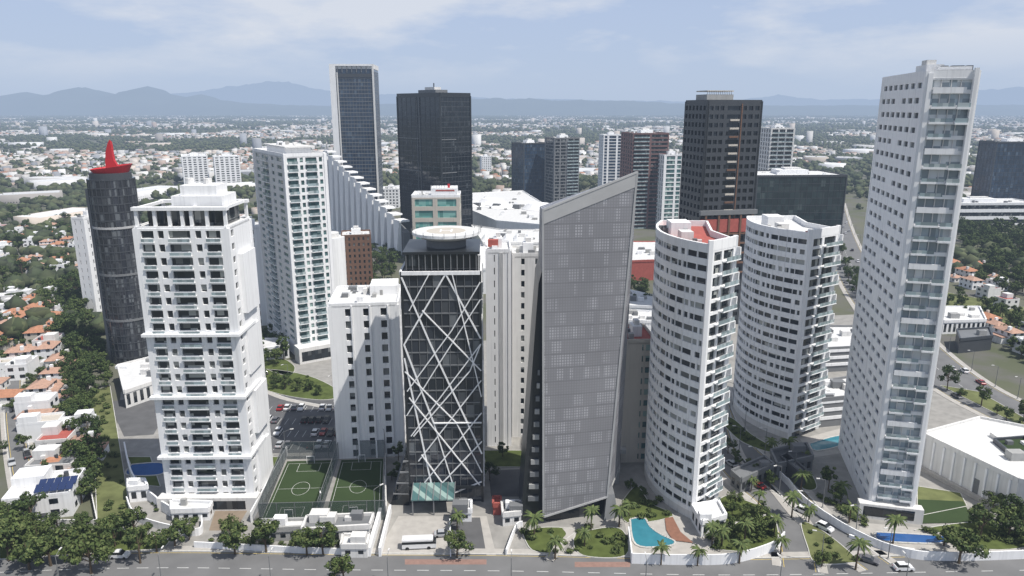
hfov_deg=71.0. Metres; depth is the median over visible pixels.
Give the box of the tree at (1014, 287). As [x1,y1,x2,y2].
[1007,283,1023,296]
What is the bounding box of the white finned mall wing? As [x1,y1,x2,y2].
[323,150,409,256]
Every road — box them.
[0,552,1023,575]
[5,337,48,528]
[113,400,157,435]
[722,448,817,571]
[723,403,889,569]
[836,206,1023,421]
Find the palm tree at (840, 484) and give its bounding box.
[831,480,851,501]
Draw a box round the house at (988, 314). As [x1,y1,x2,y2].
[981,310,1003,321]
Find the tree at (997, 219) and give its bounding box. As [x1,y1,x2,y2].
[993,217,1004,229]
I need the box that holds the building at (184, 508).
[170,498,212,520]
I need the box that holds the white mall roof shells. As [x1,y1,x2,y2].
[473,198,547,210]
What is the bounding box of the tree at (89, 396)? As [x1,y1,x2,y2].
[79,392,95,407]
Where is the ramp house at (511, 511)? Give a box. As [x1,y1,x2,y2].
[501,499,522,525]
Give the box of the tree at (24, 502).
[9,490,48,518]
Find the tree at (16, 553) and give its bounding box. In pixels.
[6,535,39,570]
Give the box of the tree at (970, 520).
[967,514,990,529]
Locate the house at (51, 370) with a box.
[39,364,63,378]
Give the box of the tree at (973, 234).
[965,232,979,239]
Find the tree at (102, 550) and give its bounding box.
[58,529,115,573]
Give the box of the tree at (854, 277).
[851,273,858,279]
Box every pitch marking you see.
[265,463,332,517]
[330,461,380,510]
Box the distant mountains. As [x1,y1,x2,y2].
[172,81,1023,105]
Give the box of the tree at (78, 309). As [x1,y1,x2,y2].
[70,305,85,312]
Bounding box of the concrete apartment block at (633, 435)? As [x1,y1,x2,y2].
[620,318,650,462]
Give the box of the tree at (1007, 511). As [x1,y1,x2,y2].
[987,500,1021,529]
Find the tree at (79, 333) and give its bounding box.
[65,329,82,341]
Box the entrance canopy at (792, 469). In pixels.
[780,452,807,487]
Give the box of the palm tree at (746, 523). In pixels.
[734,517,755,538]
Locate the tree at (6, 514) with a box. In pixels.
[0,509,29,539]
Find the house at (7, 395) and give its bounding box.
[0,385,23,412]
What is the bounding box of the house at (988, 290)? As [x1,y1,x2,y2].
[975,284,1001,297]
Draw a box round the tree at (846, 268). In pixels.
[843,267,853,276]
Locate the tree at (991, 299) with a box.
[976,296,997,306]
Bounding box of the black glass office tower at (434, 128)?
[396,83,472,238]
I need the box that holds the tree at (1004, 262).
[1000,260,1007,269]
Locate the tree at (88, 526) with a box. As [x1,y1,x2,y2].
[72,516,93,543]
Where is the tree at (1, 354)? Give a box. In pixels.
[0,350,7,357]
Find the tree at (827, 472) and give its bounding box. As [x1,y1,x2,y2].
[820,465,837,489]
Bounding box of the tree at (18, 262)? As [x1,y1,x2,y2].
[14,258,29,273]
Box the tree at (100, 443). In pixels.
[88,440,106,449]
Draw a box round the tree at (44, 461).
[40,459,48,464]
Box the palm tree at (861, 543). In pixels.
[845,536,872,569]
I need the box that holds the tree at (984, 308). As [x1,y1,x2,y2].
[981,303,992,310]
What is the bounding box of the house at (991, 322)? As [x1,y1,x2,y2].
[985,317,1010,331]
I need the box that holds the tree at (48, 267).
[43,265,56,270]
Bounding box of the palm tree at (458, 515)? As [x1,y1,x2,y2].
[449,507,465,529]
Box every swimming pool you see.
[125,462,163,476]
[629,517,675,548]
[808,435,838,451]
[874,531,946,544]
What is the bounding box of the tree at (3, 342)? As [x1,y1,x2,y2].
[0,335,11,346]
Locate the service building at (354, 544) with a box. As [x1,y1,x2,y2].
[340,531,369,557]
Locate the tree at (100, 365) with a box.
[92,356,106,373]
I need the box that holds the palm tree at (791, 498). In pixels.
[783,490,802,517]
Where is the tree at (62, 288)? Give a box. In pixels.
[58,281,72,292]
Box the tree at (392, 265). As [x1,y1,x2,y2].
[387,262,396,269]
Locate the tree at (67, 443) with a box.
[61,439,70,447]
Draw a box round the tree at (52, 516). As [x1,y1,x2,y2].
[45,508,68,529]
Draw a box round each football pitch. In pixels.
[263,460,335,517]
[328,459,382,514]
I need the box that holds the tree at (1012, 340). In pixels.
[1007,337,1020,346]
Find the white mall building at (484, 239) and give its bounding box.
[480,234,528,293]
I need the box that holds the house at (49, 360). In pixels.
[40,349,69,367]
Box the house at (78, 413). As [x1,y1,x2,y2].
[61,409,97,434]
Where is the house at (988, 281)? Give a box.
[986,277,1008,290]
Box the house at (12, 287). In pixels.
[3,286,27,292]
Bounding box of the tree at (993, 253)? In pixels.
[991,249,999,256]
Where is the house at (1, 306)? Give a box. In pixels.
[0,303,5,309]
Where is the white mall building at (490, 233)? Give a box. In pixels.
[471,225,538,254]
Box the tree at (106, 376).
[95,370,112,386]
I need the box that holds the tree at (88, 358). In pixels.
[79,353,98,369]
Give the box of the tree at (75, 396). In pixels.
[65,394,92,408]
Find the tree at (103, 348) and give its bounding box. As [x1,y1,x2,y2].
[96,343,105,351]
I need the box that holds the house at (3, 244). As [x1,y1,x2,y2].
[0,241,12,248]
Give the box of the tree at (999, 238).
[995,234,1010,243]
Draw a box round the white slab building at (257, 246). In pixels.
[249,216,266,325]
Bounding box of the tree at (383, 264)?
[377,262,386,277]
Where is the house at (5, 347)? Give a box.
[0,338,13,350]
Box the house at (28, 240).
[22,236,37,246]
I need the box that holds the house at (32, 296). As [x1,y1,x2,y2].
[22,293,36,299]
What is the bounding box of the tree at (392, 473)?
[386,468,397,479]
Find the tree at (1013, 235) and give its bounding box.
[1008,233,1021,242]
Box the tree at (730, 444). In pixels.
[725,437,737,453]
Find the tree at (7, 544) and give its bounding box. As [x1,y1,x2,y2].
[6,532,21,551]
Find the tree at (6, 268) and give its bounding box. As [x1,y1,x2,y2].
[0,265,9,271]
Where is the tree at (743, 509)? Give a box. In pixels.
[738,505,752,514]
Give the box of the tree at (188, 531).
[179,522,195,539]
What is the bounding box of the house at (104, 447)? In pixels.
[68,431,109,460]
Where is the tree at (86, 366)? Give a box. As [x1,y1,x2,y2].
[69,361,92,374]
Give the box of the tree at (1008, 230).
[1003,228,1020,232]
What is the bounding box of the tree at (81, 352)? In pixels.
[78,349,90,357]
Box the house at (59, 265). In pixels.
[49,259,69,270]
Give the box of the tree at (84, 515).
[69,513,92,524]
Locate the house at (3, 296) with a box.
[0,289,17,301]
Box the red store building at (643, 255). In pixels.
[631,241,654,280]
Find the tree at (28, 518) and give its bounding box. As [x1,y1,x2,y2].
[17,511,49,532]
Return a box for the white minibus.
[402,534,435,549]
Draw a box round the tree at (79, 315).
[70,311,82,319]
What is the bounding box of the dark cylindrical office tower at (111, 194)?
[85,140,147,363]
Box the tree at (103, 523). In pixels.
[85,516,115,544]
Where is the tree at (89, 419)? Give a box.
[73,413,103,433]
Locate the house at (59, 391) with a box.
[47,389,68,402]
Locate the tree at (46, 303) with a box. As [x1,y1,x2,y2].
[40,296,58,308]
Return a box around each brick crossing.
[405,559,486,563]
[575,562,629,566]
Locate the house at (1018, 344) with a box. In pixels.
[1012,336,1023,354]
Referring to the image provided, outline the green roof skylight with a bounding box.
[993,435,1023,452]
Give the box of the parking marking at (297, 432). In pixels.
[270,407,332,449]
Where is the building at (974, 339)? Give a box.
[955,327,993,352]
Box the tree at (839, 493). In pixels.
[827,485,845,499]
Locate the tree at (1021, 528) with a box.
[1012,518,1023,531]
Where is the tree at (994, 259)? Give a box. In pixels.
[987,256,1005,264]
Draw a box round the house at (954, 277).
[950,273,960,281]
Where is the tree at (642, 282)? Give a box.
[636,277,649,286]
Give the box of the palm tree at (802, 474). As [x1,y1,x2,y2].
[791,469,813,491]
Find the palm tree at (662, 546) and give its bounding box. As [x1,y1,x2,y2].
[652,539,670,564]
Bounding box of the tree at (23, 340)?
[11,338,25,346]
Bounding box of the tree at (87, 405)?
[69,398,92,414]
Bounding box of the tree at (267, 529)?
[244,517,279,552]
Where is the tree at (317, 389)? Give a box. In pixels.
[313,384,322,392]
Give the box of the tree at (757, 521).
[737,511,768,531]
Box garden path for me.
[544,527,575,560]
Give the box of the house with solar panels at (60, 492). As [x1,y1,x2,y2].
[1,465,85,516]
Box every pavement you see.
[0,337,10,489]
[22,380,52,528]
[117,314,1019,551]
[140,546,1023,556]
[268,391,332,410]
[720,471,780,566]
[725,403,827,573]
[725,445,864,571]
[727,386,895,562]
[838,279,985,416]
[845,203,1021,400]
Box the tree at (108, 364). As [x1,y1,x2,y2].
[101,360,113,371]
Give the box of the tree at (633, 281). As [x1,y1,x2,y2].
[630,278,636,289]
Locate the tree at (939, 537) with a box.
[933,531,950,545]
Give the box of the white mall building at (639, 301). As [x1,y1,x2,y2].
[629,289,652,309]
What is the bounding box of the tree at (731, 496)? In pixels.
[726,489,743,502]
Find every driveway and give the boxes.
[376,516,494,554]
[450,517,485,554]
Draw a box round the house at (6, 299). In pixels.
[3,297,30,303]
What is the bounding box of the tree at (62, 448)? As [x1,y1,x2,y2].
[59,439,76,456]
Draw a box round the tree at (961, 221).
[957,216,965,234]
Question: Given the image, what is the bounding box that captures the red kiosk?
[492,495,501,514]
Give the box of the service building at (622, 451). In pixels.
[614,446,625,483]
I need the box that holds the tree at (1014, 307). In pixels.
[1011,305,1022,313]
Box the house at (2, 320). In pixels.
[0,317,11,337]
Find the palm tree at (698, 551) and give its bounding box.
[690,544,707,565]
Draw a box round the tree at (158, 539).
[142,531,166,552]
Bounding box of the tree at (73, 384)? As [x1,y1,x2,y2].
[68,382,82,392]
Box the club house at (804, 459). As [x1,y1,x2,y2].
[770,442,813,477]
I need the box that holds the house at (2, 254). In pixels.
[0,250,9,256]
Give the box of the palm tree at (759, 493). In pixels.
[752,489,766,502]
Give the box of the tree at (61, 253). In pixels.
[55,250,66,255]
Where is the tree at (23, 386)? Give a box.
[19,384,28,390]
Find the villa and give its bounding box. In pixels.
[115,357,152,407]
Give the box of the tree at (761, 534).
[757,531,767,541]
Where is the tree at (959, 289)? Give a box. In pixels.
[955,286,964,294]
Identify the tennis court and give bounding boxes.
[918,499,969,522]
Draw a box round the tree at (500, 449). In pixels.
[497,442,508,456]
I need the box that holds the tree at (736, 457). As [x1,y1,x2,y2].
[734,453,743,462]
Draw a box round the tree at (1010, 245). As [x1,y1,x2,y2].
[999,239,1014,248]
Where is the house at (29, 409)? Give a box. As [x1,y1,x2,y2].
[14,405,54,422]
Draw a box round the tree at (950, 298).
[946,294,954,304]
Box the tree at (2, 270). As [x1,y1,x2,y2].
[0,267,6,275]
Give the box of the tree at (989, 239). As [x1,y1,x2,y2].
[981,237,992,243]
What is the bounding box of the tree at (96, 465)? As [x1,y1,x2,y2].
[88,461,103,480]
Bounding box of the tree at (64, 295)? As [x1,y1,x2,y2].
[60,293,70,298]
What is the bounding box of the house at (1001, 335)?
[992,325,1023,343]
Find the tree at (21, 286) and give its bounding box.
[15,284,25,289]
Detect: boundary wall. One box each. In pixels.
[39,519,96,526]
[89,485,96,518]
[123,442,171,515]
[126,496,202,535]
[194,541,340,554]
[250,446,287,522]
[367,508,381,556]
[378,505,391,556]
[385,456,386,513]
[505,521,522,554]
[628,526,632,562]
[632,531,784,564]
[779,471,786,483]
[786,478,1023,560]
[849,534,914,549]
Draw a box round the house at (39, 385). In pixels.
[24,376,63,392]
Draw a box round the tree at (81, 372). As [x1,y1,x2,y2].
[68,369,88,387]
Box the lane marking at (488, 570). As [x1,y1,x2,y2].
[0,567,1020,574]
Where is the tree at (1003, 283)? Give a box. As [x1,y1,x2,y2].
[992,276,1009,287]
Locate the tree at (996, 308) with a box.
[988,302,1007,315]
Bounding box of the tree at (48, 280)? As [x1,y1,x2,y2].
[41,277,54,285]
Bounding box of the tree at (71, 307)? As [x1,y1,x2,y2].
[60,303,76,313]
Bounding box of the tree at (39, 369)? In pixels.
[34,366,44,374]
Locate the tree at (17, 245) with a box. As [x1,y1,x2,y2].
[12,241,23,252]
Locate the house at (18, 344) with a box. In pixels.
[12,341,31,346]
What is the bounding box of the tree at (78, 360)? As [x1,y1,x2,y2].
[71,358,87,367]
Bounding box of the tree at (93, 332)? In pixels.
[87,328,102,336]
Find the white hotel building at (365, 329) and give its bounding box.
[328,278,405,458]
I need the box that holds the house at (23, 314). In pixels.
[6,311,26,318]
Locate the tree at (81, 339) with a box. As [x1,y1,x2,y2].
[77,335,93,350]
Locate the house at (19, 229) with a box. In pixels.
[7,227,23,233]
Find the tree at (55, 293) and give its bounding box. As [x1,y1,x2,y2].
[46,290,60,297]
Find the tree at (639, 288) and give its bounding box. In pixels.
[635,286,649,292]
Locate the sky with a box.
[0,0,1023,101]
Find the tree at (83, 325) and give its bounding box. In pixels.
[78,319,91,335]
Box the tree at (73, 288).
[69,280,80,290]
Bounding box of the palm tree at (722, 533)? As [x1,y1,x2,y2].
[713,524,732,544]
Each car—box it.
[8,457,15,465]
[23,450,31,458]
[110,549,130,559]
[271,416,279,422]
[273,427,282,434]
[275,440,283,447]
[276,404,284,410]
[283,404,291,409]
[283,440,291,448]
[290,404,298,409]
[297,403,305,410]
[300,416,308,422]
[306,442,314,448]
[308,416,315,422]
[311,428,319,435]
[314,439,322,448]
[315,416,323,422]
[319,404,326,409]
[319,428,327,434]
[322,415,330,422]
[322,440,331,447]
[326,404,332,410]
[326,427,334,435]
[434,529,451,537]
[725,459,738,467]
[754,481,766,489]
[794,504,812,515]
[814,520,834,532]
[858,553,879,565]
[892,561,914,571]
[950,392,962,398]
[959,368,969,372]
[975,379,986,384]
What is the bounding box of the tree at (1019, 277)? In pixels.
[1014,274,1023,291]
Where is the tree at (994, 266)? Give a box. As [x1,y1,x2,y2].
[987,261,1009,274]
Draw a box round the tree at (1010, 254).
[999,251,1016,263]
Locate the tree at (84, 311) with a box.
[80,309,95,318]
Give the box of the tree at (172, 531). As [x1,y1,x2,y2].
[155,518,188,545]
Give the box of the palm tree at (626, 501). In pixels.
[621,498,636,516]
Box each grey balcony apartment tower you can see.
[544,133,579,202]
[758,124,794,169]
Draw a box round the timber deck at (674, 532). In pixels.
[665,517,692,542]
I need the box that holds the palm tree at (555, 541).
[546,532,566,559]
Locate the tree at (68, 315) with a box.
[51,312,76,337]
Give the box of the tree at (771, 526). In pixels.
[764,520,774,531]
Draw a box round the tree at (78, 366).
[74,362,94,373]
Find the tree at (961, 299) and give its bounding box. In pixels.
[956,291,968,303]
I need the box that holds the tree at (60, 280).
[56,278,74,287]
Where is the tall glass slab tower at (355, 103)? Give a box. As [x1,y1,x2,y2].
[329,64,383,205]
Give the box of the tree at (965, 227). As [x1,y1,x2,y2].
[957,223,969,240]
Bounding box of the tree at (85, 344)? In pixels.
[82,342,94,351]
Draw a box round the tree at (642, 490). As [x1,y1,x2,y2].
[638,485,648,495]
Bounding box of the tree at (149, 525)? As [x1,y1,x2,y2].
[135,521,152,537]
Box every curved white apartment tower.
[644,219,741,519]
[732,214,842,438]
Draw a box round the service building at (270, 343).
[262,337,289,359]
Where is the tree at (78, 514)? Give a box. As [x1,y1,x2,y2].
[73,511,90,524]
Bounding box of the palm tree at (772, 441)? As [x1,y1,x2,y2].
[764,436,779,448]
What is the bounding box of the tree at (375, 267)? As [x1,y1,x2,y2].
[372,264,378,272]
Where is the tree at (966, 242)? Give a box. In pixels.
[961,239,972,246]
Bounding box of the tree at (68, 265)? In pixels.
[64,262,75,267]
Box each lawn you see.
[0,529,169,559]
[93,385,128,528]
[128,457,160,486]
[264,358,294,374]
[265,369,333,399]
[273,457,279,466]
[485,450,520,467]
[522,527,574,553]
[573,527,628,558]
[622,487,672,522]
[708,514,778,551]
[721,495,771,522]
[725,417,773,451]
[801,521,855,564]
[802,474,816,490]
[914,522,1023,549]
[917,486,966,514]
[940,385,1023,423]
[946,292,1023,347]
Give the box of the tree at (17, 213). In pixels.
[11,212,22,217]
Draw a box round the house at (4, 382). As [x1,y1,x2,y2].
[0,377,10,388]
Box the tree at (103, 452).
[87,445,107,456]
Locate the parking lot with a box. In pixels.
[268,395,334,452]
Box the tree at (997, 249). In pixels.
[987,247,1002,257]
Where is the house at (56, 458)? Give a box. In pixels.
[40,453,62,463]
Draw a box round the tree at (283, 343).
[276,335,289,359]
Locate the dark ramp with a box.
[489,469,519,496]
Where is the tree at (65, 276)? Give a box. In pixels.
[61,272,79,281]
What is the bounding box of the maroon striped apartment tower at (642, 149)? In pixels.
[620,128,668,228]
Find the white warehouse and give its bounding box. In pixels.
[921,416,1023,509]
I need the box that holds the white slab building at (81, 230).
[71,208,101,311]
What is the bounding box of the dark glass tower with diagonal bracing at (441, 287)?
[391,223,484,515]
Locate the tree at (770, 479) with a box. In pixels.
[765,469,778,489]
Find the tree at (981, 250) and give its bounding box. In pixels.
[977,248,986,252]
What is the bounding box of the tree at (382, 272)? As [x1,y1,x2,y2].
[380,269,388,278]
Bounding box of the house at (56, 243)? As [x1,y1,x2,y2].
[51,240,68,246]
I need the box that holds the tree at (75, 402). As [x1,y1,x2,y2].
[70,399,81,409]
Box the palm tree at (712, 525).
[703,520,721,544]
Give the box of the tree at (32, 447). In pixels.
[28,444,35,451]
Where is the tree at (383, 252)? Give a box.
[378,248,388,261]
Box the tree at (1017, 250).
[1011,248,1023,257]
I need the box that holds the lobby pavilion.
[691,499,726,536]
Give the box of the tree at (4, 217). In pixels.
[0,216,8,221]
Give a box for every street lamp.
[816,478,825,507]
[884,527,892,559]
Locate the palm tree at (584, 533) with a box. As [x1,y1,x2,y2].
[576,526,592,545]
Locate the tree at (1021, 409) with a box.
[1018,399,1023,421]
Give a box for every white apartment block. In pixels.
[181,152,208,183]
[213,153,241,182]
[383,184,399,207]
[480,154,490,170]
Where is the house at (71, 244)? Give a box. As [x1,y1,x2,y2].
[68,241,74,247]
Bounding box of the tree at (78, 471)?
[73,463,88,473]
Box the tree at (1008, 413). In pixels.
[1002,406,1014,420]
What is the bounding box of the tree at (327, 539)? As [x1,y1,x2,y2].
[309,521,337,554]
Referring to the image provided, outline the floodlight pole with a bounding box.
[374,483,382,521]
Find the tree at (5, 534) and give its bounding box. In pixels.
[0,517,26,560]
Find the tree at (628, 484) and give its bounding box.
[624,478,633,489]
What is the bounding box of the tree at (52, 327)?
[44,318,67,332]
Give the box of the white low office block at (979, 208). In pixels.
[959,196,1023,224]
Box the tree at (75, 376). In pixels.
[66,374,84,384]
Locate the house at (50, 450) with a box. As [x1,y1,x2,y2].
[24,444,82,470]
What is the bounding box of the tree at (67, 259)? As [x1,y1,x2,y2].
[64,256,73,263]
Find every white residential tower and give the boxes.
[252,141,334,364]
[838,60,981,524]
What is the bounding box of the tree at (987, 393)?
[976,385,992,405]
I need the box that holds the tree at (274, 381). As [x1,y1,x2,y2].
[268,376,280,387]
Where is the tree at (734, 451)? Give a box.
[731,448,741,458]
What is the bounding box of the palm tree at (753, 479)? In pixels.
[746,475,759,491]
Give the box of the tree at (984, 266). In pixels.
[982,261,999,271]
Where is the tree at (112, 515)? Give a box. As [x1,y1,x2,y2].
[107,509,126,536]
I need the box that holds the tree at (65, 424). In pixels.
[61,417,77,429]
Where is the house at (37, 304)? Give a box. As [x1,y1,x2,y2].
[23,301,50,307]
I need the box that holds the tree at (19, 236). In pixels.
[13,233,25,242]
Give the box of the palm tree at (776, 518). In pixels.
[767,513,785,535]
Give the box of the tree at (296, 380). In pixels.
[293,377,302,385]
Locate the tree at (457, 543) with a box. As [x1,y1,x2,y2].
[443,529,474,557]
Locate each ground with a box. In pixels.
[0,115,1023,528]
[209,511,246,530]
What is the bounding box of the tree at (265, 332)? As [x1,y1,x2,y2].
[261,327,269,337]
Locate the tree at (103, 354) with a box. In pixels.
[98,351,107,359]
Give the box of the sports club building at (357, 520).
[300,508,374,540]
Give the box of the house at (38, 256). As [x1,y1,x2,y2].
[28,253,42,260]
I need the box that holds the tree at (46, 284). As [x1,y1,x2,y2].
[39,281,54,290]
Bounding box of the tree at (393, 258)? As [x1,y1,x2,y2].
[387,250,396,262]
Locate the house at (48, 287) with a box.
[43,286,56,295]
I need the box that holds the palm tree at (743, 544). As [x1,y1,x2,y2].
[730,539,752,563]
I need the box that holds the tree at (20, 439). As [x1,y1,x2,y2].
[14,434,31,447]
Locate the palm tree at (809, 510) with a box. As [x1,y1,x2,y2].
[801,503,817,521]
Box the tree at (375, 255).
[372,252,382,264]
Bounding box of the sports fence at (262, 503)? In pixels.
[258,440,385,516]
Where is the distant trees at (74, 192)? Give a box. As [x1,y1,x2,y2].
[0,115,1023,337]
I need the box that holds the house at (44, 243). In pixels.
[39,238,54,247]
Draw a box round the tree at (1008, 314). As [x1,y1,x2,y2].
[1004,310,1022,324]
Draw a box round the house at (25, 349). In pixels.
[3,343,35,357]
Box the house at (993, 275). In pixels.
[983,273,998,282]
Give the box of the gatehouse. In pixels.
[452,499,472,521]
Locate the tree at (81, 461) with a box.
[71,453,98,467]
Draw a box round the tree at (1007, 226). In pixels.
[999,221,1011,232]
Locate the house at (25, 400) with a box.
[13,392,58,415]
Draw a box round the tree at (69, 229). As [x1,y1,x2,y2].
[65,227,72,233]
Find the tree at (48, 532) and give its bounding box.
[45,524,65,536]
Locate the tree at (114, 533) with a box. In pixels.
[101,524,123,546]
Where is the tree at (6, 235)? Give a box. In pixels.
[0,232,10,240]
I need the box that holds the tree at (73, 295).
[67,293,77,300]
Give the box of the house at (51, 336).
[32,332,64,348]
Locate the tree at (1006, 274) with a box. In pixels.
[997,272,1011,277]
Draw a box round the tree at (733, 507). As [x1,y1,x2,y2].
[726,501,736,514]
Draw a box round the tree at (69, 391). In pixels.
[61,386,80,400]
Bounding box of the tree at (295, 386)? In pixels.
[292,384,301,390]
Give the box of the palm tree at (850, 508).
[841,499,861,522]
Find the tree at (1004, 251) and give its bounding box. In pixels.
[997,249,1008,257]
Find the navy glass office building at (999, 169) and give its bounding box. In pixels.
[971,137,1023,199]
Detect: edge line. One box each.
[6,387,13,474]
[85,553,767,559]
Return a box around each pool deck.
[624,513,728,551]
[800,429,839,456]
[859,523,964,549]
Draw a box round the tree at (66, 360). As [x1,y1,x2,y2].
[55,354,74,369]
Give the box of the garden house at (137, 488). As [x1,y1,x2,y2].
[127,477,148,502]
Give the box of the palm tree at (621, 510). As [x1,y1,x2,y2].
[609,504,630,526]
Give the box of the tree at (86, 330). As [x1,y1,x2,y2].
[72,327,90,335]
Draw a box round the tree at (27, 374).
[25,372,35,381]
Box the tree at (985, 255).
[980,253,991,258]
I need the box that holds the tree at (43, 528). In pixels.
[20,518,53,542]
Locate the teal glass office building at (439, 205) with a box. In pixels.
[411,184,460,238]
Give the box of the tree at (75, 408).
[64,403,84,415]
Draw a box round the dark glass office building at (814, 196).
[754,167,847,250]
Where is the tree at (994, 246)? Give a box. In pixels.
[987,242,998,251]
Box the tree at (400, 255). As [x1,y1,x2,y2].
[396,250,402,261]
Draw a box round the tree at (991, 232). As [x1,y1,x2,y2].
[986,231,996,237]
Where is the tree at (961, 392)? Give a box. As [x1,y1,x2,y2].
[956,388,967,395]
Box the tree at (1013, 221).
[1006,216,1017,225]
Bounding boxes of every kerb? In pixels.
[4,337,11,477]
[130,550,900,557]
[721,470,780,565]
[729,403,891,563]
[729,431,819,572]
[731,447,865,570]
[839,279,988,417]
[845,208,1019,400]
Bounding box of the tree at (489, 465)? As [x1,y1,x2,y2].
[484,461,500,479]
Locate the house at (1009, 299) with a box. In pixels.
[993,292,1019,308]
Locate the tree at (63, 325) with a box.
[55,318,74,329]
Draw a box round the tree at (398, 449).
[391,442,402,460]
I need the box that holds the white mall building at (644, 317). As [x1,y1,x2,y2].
[628,308,651,330]
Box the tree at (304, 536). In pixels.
[290,526,321,555]
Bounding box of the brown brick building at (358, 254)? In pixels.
[341,226,372,284]
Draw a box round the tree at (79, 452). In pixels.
[63,445,91,468]
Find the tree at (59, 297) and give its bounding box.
[49,296,64,303]
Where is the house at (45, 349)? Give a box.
[32,341,61,360]
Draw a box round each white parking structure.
[819,376,845,426]
[825,325,852,371]
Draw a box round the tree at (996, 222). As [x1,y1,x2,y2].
[987,220,1000,228]
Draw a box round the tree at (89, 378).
[76,373,100,391]
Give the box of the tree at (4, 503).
[0,499,9,508]
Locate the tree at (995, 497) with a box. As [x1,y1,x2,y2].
[979,490,1004,507]
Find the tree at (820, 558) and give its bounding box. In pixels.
[814,549,833,566]
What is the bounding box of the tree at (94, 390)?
[80,387,99,400]
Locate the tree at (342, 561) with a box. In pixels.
[324,553,354,575]
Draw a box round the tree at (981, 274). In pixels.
[974,270,990,279]
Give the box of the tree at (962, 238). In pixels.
[958,234,970,241]
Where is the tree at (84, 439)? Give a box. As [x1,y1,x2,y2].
[70,433,103,456]
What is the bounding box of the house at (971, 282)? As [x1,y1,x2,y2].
[959,274,986,289]
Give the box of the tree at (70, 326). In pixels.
[59,321,74,334]
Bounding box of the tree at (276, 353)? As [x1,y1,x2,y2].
[267,348,283,363]
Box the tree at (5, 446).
[0,440,8,448]
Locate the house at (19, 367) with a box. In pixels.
[4,355,39,380]
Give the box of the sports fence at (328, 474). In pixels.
[317,442,338,507]
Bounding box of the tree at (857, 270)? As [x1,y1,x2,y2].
[851,266,859,274]
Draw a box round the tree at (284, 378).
[278,374,289,388]
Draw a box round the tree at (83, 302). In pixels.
[74,298,89,307]
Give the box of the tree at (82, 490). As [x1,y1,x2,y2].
[75,476,95,502]
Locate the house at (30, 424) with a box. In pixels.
[16,411,65,442]
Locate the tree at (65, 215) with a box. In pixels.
[59,212,71,218]
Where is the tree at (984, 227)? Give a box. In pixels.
[973,224,989,243]
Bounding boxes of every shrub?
[102,404,110,408]
[103,504,111,510]
[104,499,113,505]
[107,451,116,456]
[118,503,126,508]
[190,516,198,522]
[266,537,274,544]
[288,540,296,545]
[519,527,529,534]
[527,532,536,539]
[565,547,573,553]
[584,521,594,528]
[596,531,603,537]
[601,537,610,543]
[607,536,616,542]
[611,545,620,553]
[614,531,622,539]
[620,535,627,540]
[637,512,645,518]
[639,498,646,503]
[645,511,653,517]
[646,499,654,506]
[655,495,663,501]
[663,509,670,515]
[704,532,713,539]
[712,542,723,549]
[749,530,758,537]
[750,536,757,542]
[767,530,774,535]
[816,492,823,498]
[822,496,829,502]
[824,537,833,542]
[829,498,837,504]
[832,552,840,557]
[835,505,842,511]
[841,507,851,515]
[851,554,859,560]
[860,516,868,522]
[921,525,929,531]
[929,528,938,533]
[983,536,991,541]
[988,529,999,536]
[990,534,998,539]
[997,528,1007,535]
[1003,537,1014,544]
[1015,536,1023,543]
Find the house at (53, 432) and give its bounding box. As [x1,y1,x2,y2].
[34,421,79,446]
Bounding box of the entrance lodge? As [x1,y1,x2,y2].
[730,455,774,492]
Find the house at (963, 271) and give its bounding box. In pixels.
[954,266,977,277]
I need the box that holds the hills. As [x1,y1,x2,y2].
[0,86,1023,114]
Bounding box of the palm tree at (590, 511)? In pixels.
[582,504,600,529]
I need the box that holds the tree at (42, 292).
[35,289,52,297]
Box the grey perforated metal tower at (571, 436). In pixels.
[519,171,637,521]
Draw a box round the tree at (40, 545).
[23,532,64,566]
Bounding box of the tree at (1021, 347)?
[1014,345,1023,358]
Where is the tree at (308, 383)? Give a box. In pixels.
[304,378,314,390]
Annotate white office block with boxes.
[485,232,510,445]
[511,237,538,436]
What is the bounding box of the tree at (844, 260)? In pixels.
[841,256,848,265]
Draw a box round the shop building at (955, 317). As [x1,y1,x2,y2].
[942,306,986,333]
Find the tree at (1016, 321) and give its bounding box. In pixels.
[1010,314,1023,326]
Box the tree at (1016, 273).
[1008,266,1023,280]
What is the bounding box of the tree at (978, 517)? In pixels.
[967,503,998,535]
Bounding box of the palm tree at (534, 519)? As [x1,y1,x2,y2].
[522,510,544,533]
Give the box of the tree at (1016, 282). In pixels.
[1010,281,1022,291]
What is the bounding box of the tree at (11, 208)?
[7,204,16,211]
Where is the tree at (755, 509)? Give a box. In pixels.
[750,500,770,518]
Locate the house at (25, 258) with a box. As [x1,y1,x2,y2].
[16,256,30,264]
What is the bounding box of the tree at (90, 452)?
[77,442,105,477]
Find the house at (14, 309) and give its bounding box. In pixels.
[3,306,29,312]
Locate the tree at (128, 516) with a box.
[116,506,146,532]
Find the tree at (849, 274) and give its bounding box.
[844,269,854,278]
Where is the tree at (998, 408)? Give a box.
[992,404,1002,414]
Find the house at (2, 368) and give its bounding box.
[0,357,14,376]
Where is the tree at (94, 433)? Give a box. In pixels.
[82,427,97,436]
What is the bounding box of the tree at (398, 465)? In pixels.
[393,461,400,471]
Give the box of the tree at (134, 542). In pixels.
[120,525,151,563]
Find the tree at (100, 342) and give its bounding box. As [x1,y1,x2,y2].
[90,338,105,351]
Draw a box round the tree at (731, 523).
[723,514,736,529]
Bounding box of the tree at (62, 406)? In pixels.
[56,398,76,410]
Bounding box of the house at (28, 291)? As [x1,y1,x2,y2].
[21,288,35,295]
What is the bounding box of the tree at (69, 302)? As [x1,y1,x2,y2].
[60,298,78,310]
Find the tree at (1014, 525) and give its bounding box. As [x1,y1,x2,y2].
[996,514,1022,534]
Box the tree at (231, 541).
[217,521,247,554]
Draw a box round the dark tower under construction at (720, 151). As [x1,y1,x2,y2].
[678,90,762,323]

